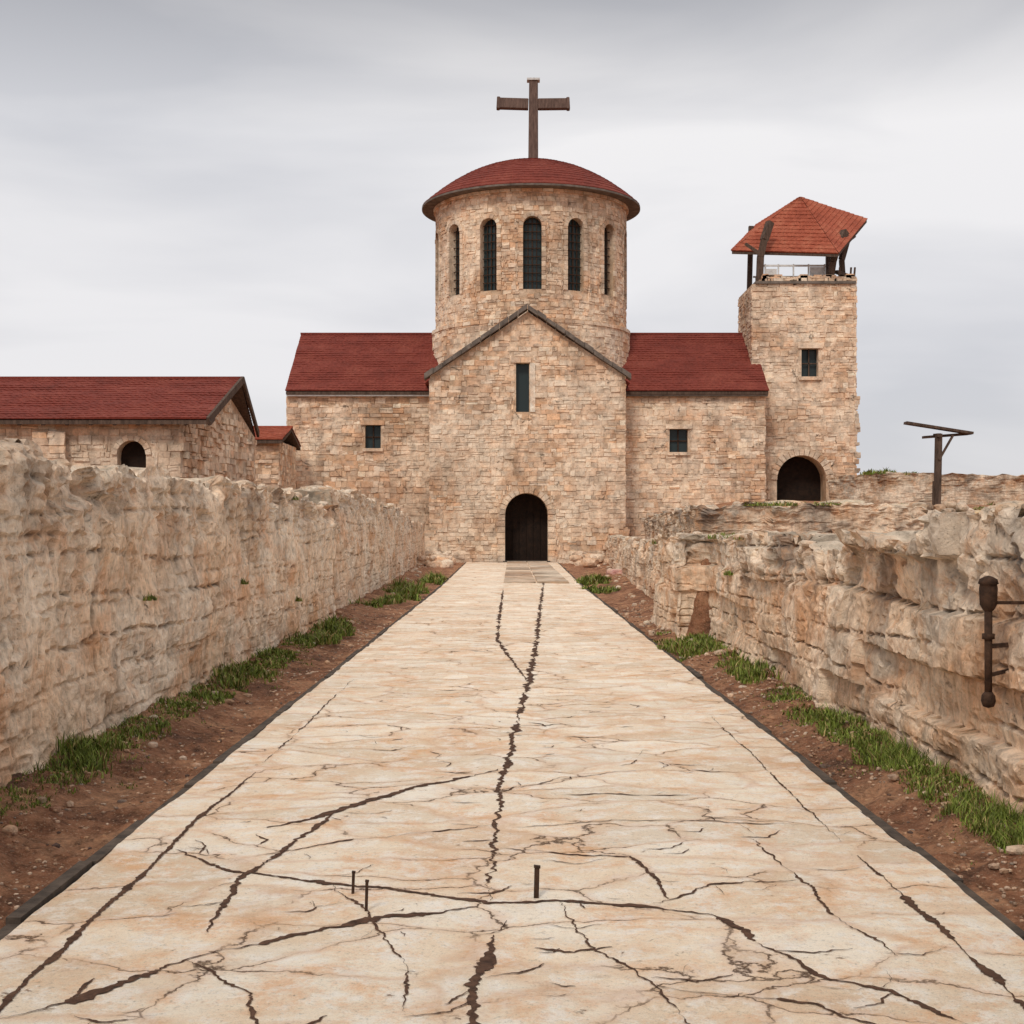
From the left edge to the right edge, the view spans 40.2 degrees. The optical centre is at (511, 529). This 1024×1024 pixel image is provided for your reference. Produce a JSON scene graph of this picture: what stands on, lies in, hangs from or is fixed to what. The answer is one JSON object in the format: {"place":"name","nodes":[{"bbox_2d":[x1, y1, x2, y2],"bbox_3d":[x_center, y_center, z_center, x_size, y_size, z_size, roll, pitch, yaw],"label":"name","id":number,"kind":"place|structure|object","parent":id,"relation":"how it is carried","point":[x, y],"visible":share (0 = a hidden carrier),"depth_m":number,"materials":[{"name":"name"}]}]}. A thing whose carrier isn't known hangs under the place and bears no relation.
{"place":"outdoors","nodes":[
{"label":"outdoors","id":0,"kind":"place"},
{"bbox_2d":[0,561,1023,1023],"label":"stone path","id":1,"kind":"structure","parent":0,"point":[454,757],"depth_m":6.53,"materials":[{"name":"stone"}]},
{"bbox_2d":[351,870,355,893],"bbox_3d":[-0.697,1.562,6.150,0.019,0.129,0.016,0,0,0],"label":"iron stake","id":2,"kind":"object","parent":1,"relation":"on","point":[353,882],"visible":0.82,"depth_m":6.14,"materials":[{"name":"brown metal"}]},
{"bbox_2d":[365,879,368,910],"bbox_3d":[-0.607,1.541,5.850,0.019,0.159,0.016,0,0,0],"label":"iron stake","id":3,"kind":"object","parent":1,"relation":"on","point":[366,893],"visible":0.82,"depth_m":5.84,"materials":[{"name":"brown metal"}]},
{"bbox_2d":[534,865,540,897],"bbox_3d":[0.109,1.546,6.100,0.030,0.170,0.029,0,0,0],"label":"iron stake","id":4,"kind":"object","parent":1,"relation":"on","point":[536,879],"visible":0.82,"depth_m":6.09,"materials":[{"name":"brown metal"}]},
{"bbox_2d":[0,501,1023,930],"bbox_3d":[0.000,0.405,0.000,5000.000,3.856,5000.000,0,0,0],"label":"ground","id":5,"kind":"structure","parent":0,"point":[42,825],"depth_m":9.30,"materials":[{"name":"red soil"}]},
{"bbox_2d":[0,376,259,485],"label":"stone hall","id":6,"kind":"structure","parent":5,"relation":"on","point":[189,426],"depth_m":50.82,"materials":[{"name":"beige stone"}]},
{"bbox_2d":[121,441,145,467],"bbox_3d":[-13.600,-2.450,50.530,1.200,1.700,0.060,0,0,0],"label":"hall window glass","id":7,"kind":"structure","parent":6,"relation":"in","point":[133,453],"depth_m":50.51,"materials":[{"name":"black glass"}]},
{"bbox_2d":[0,438,425,787],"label":"ruined stone wall","id":8,"kind":"structure","parent":5,"relation":"on","point":[90,638],"depth_m":12.02,"materials":[{"name":"beige stone"}]},
{"bbox_2d":[253,426,300,489],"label":"stone outbuilding","id":9,"kind":"structure","parent":5,"relation":"on","point":[277,447],"depth_m":66.07,"materials":[{"name":"beige stone"}]},
{"bbox_2d":[2,465,1023,854],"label":"rubble","id":10,"kind":"object","parent":5,"relation":"on","point":[434,559],"visible":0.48,"depth_m":28.36,"materials":[{"name":"stone"}]},
{"bbox_2d":[285,78,768,563],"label":"stone church","id":11,"kind":"structure","parent":5,"relation":"on","point":[530,397],"depth_m":71.72,"materials":[{"name":"beige stone"}]},
{"bbox_2d":[366,426,380,447],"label":"north wing window glass","id":12,"kind":"structure","parent":11,"relation":"in","point":[369,429],"depth_m":72.40,"materials":[{"name":"grey glass"}]},
{"bbox_2d":[516,364,528,411],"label":"front window glass","id":13,"kind":"structure","parent":11,"relation":"in","point":[522,370],"depth_m":70.39,"materials":[{"name":"grey glass"}]},
{"bbox_2d":[456,218,607,294],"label":"drum window glass","id":14,"kind":"structure","parent":11,"relation":"in","point":[527,236],"depth_m":71.69,"materials":[{"name":"grey glass"}]},
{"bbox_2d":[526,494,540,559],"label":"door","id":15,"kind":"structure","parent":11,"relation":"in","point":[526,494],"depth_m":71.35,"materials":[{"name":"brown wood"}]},
{"bbox_2d":[669,429,686,451],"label":"south wing window glass","id":16,"kind":"structure","parent":11,"relation":"in","point":[672,432],"depth_m":72.40,"materials":[{"name":"grey glass"}]},
{"bbox_2d":[642,501,927,538],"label":"stone terrace wall","id":17,"kind":"structure","parent":5,"relation":"on","point":[819,518],"depth_m":27.94,"materials":[{"name":"beige stone"}]},
{"bbox_2d":[731,197,867,500],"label":"bell tower","id":18,"kind":"structure","parent":5,"relation":"on","point":[799,335],"depth_m":73.98,"materials":[{"name":"stone"}]},
{"bbox_2d":[777,457,820,500],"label":"tower door","id":19,"kind":"structure","parent":18,"relation":"in","point":[798,479],"depth_m":75.30,"materials":[{"name":"brown wood"}]},
{"bbox_2d":[801,350,815,375],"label":"tower window glass","id":20,"kind":"structure","parent":18,"relation":"in","point":[804,353],"depth_m":74.50,"materials":[{"name":"grey glass"}]},
{"bbox_2d":[605,504,1023,817],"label":"ruined stone wall","id":21,"kind":"structure","parent":5,"relation":"on","point":[884,630],"depth_m":10.43,"materials":[{"name":"beige stone"}]},
{"bbox_2d":[978,575,1023,707],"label":"rusty wall lantern","id":22,"kind":"object","parent":21,"relation":"attached to","point":[988,593],"visible":0.99,"depth_m":7.68,"materials":[{"name":"metal"}]},
{"bbox_2d":[827,472,1023,504],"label":"stone boundary wall","id":23,"kind":"structure","parent":5,"relation":"on","point":[892,488],"depth_m":56.40,"materials":[{"name":"beige stone"}]},
{"bbox_2d":[903,421,973,504],"bbox_3d":[12.180,-1.496,40.050,1.911,3.196,0.508,0,0,0],"label":"wooden post","id":24,"kind":"object","parent":5,"relation":"on","point":[937,481],"visible":0.88,"depth_m":39.91,"materials":[{"name":"brown wood"}]},
{"bbox_2d":[0,467,1023,864],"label":"grass","id":25,"kind":"structure","parent":0,"point":[746,671],"depth_m":10.85,"materials":[{"name":"green plant"}]},
{"bbox_2d":[0,0,1023,475],"label":"sky","id":26,"kind":"structure","parent":0,"point":[188,187],"materials":[{"name":"grey"}]}
]}

